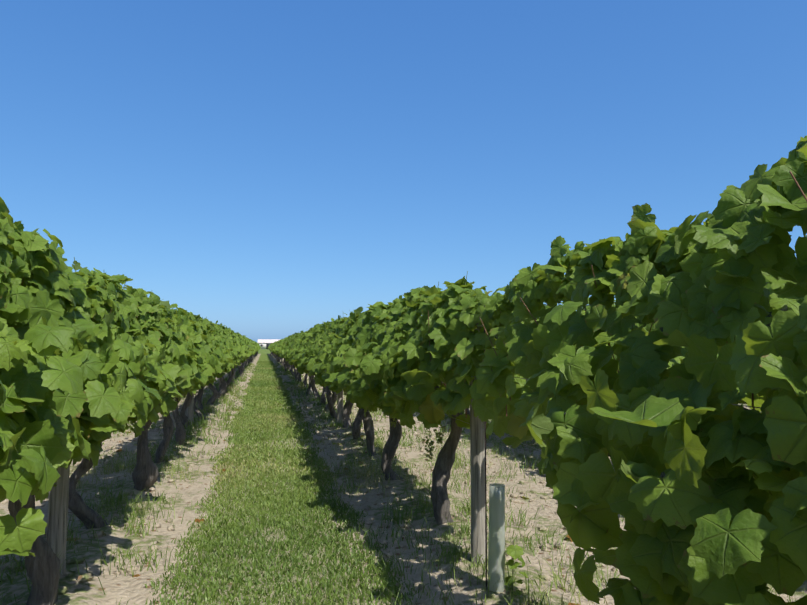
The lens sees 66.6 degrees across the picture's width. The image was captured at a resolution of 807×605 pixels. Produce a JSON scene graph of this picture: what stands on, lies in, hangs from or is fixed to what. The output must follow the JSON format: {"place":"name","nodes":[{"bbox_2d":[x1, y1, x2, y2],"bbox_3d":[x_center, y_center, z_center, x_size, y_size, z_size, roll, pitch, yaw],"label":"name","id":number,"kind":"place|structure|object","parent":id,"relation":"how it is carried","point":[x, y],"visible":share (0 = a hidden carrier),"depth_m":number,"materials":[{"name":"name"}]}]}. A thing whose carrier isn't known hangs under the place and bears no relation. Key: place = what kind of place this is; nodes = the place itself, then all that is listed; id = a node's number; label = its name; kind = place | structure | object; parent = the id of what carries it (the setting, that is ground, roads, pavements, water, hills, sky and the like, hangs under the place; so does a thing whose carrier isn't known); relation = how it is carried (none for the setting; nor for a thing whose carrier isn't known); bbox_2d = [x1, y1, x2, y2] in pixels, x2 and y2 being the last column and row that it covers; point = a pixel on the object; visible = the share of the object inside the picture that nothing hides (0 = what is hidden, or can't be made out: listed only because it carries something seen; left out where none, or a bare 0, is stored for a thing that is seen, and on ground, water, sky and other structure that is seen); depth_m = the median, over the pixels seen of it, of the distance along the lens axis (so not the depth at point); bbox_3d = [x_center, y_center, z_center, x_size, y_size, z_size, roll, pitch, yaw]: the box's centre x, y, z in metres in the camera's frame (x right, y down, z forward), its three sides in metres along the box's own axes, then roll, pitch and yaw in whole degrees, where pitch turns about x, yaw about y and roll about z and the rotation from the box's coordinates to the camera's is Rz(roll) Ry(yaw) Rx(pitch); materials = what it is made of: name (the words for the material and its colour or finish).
{"place":"outdoors","nodes":[
{"label":"outdoors","id":0,"kind":"place"},
{"bbox_2d":[259,343,270,348],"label":"winery shed walls","id":1,"kind":"structure","parent":0,"point":[263,346],"depth_m":340.44,"materials":[{"name":"white paint"}]},
{"bbox_2d":[258,339,280,342],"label":"building roof","id":2,"kind":"structure","parent":1,"relation":"on","point":[266,340],"depth_m":343.32,"materials":[{"name":"white metal"}]},
{"bbox_2d":[0,361,805,604],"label":"grass","id":3,"kind":"structure","parent":0,"point":[260,419],"depth_m":4.89,"materials":[{"name":"green plant"}]},
{"bbox_2d":[0,349,806,604],"bbox_3d":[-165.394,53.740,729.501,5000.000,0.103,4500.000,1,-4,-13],"label":"ground","id":4,"kind":"structure","parent":0,"point":[126,588],"depth_m":4.71,"materials":[{"name":"beige soil"}]},
{"bbox_2d":[46,322,485,573],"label":"trellis posts","id":5,"kind":"object","parent":4,"relation":"on","point":[56,534],"visible":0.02,"depth_m":3.80,"materials":[{"name":"grey wood"}]},
{"bbox_2d":[10,387,579,604],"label":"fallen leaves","id":6,"kind":"object","parent":4,"relation":"on","point":[201,520],"visible":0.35,"depth_m":4.89,"materials":[{"name":"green plant"}]},
{"bbox_2d":[8,351,748,604],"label":"vine trunks","id":7,"kind":"object","parent":4,"relation":"on","point":[43,569],"visible":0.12,"depth_m":5.72,"materials":[{"name":"brown plant"}]},
{"bbox_2d":[0,197,260,556],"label":"vine foliage","id":8,"kind":"object","parent":7,"relation":"on","point":[84,372],"visible":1,"depth_m":2.77,"materials":[{"name":"green plant"}]},
{"bbox_2d":[22,171,806,454],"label":"vine shoots","id":9,"kind":"object","parent":7,"relation":"on","point":[799,187],"depth_m":2.37,"materials":[{"name":"brown"}]},
{"bbox_2d":[53,385,547,486],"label":"grape clusters","id":10,"kind":"object","parent":9,"relation":"hanging from","point":[439,440],"visible":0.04,"depth_m":4.41,"materials":[{"name":"green food"}]},
{"bbox_2d":[268,135,806,604],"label":"vine foliage","id":11,"kind":"object","parent":7,"relation":"on","point":[716,513],"visible":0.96,"depth_m":1.68,"materials":[{"name":"green plant"}]},
{"bbox_2d":[495,306,787,400],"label":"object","id":12,"kind":"object","parent":7,"relation":"on","point":[769,315],"depth_m":4.64,"materials":[{"name":"green plant"}]},
{"bbox_2d":[486,279,803,410],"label":"shoots","id":13,"kind":"object","parent":7,"relation":"on","point":[768,320],"visible":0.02,"depth_m":5.05,"materials":[{"name":"green plant"}]},
{"bbox_2d":[484,306,486,589],"bbox_3d":[0.458,0.925,3.432,0.012,1.820,0.008,1,-4,-13],"label":"shelter stake","id":14,"kind":"object","parent":4,"relation":"on","point":[485,505],"visible":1,"depth_m":3.41,"materials":[{"name":"grey"}]},
{"bbox_2d":[488,483,504,591],"bbox_3d":[0.515,1.324,3.395,0.099,0.622,0.090,1,-4,-13],"label":"vine guard tube","id":15,"kind":"object","parent":4,"relation":"on","point":[496,557],"visible":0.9,"depth_m":3.36,"materials":[{"name":"plastic"}]},
{"bbox_2d":[504,540,527,594],"bbox_3d":[0.608,1.477,3.365,0.132,0.350,0.154,1,-4,-13],"label":"young vine","id":16,"kind":"object","parent":4,"relation":"on","point":[515,552],"depth_m":3.34,"materials":[{"name":"green plant"}]},
{"bbox_2d":[0,0,806,342],"label":"sky","id":17,"kind":"structure","parent":0,"point":[261,169],"materials":[{"name":"blue"}]},
{"bbox_2d":[447,282,768,450],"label":"trellis wires","id":18,"kind":"object","parent":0,"point":[612,389],"depth_m":2.60,"materials":[{"name":"grey metal"}]}
]}

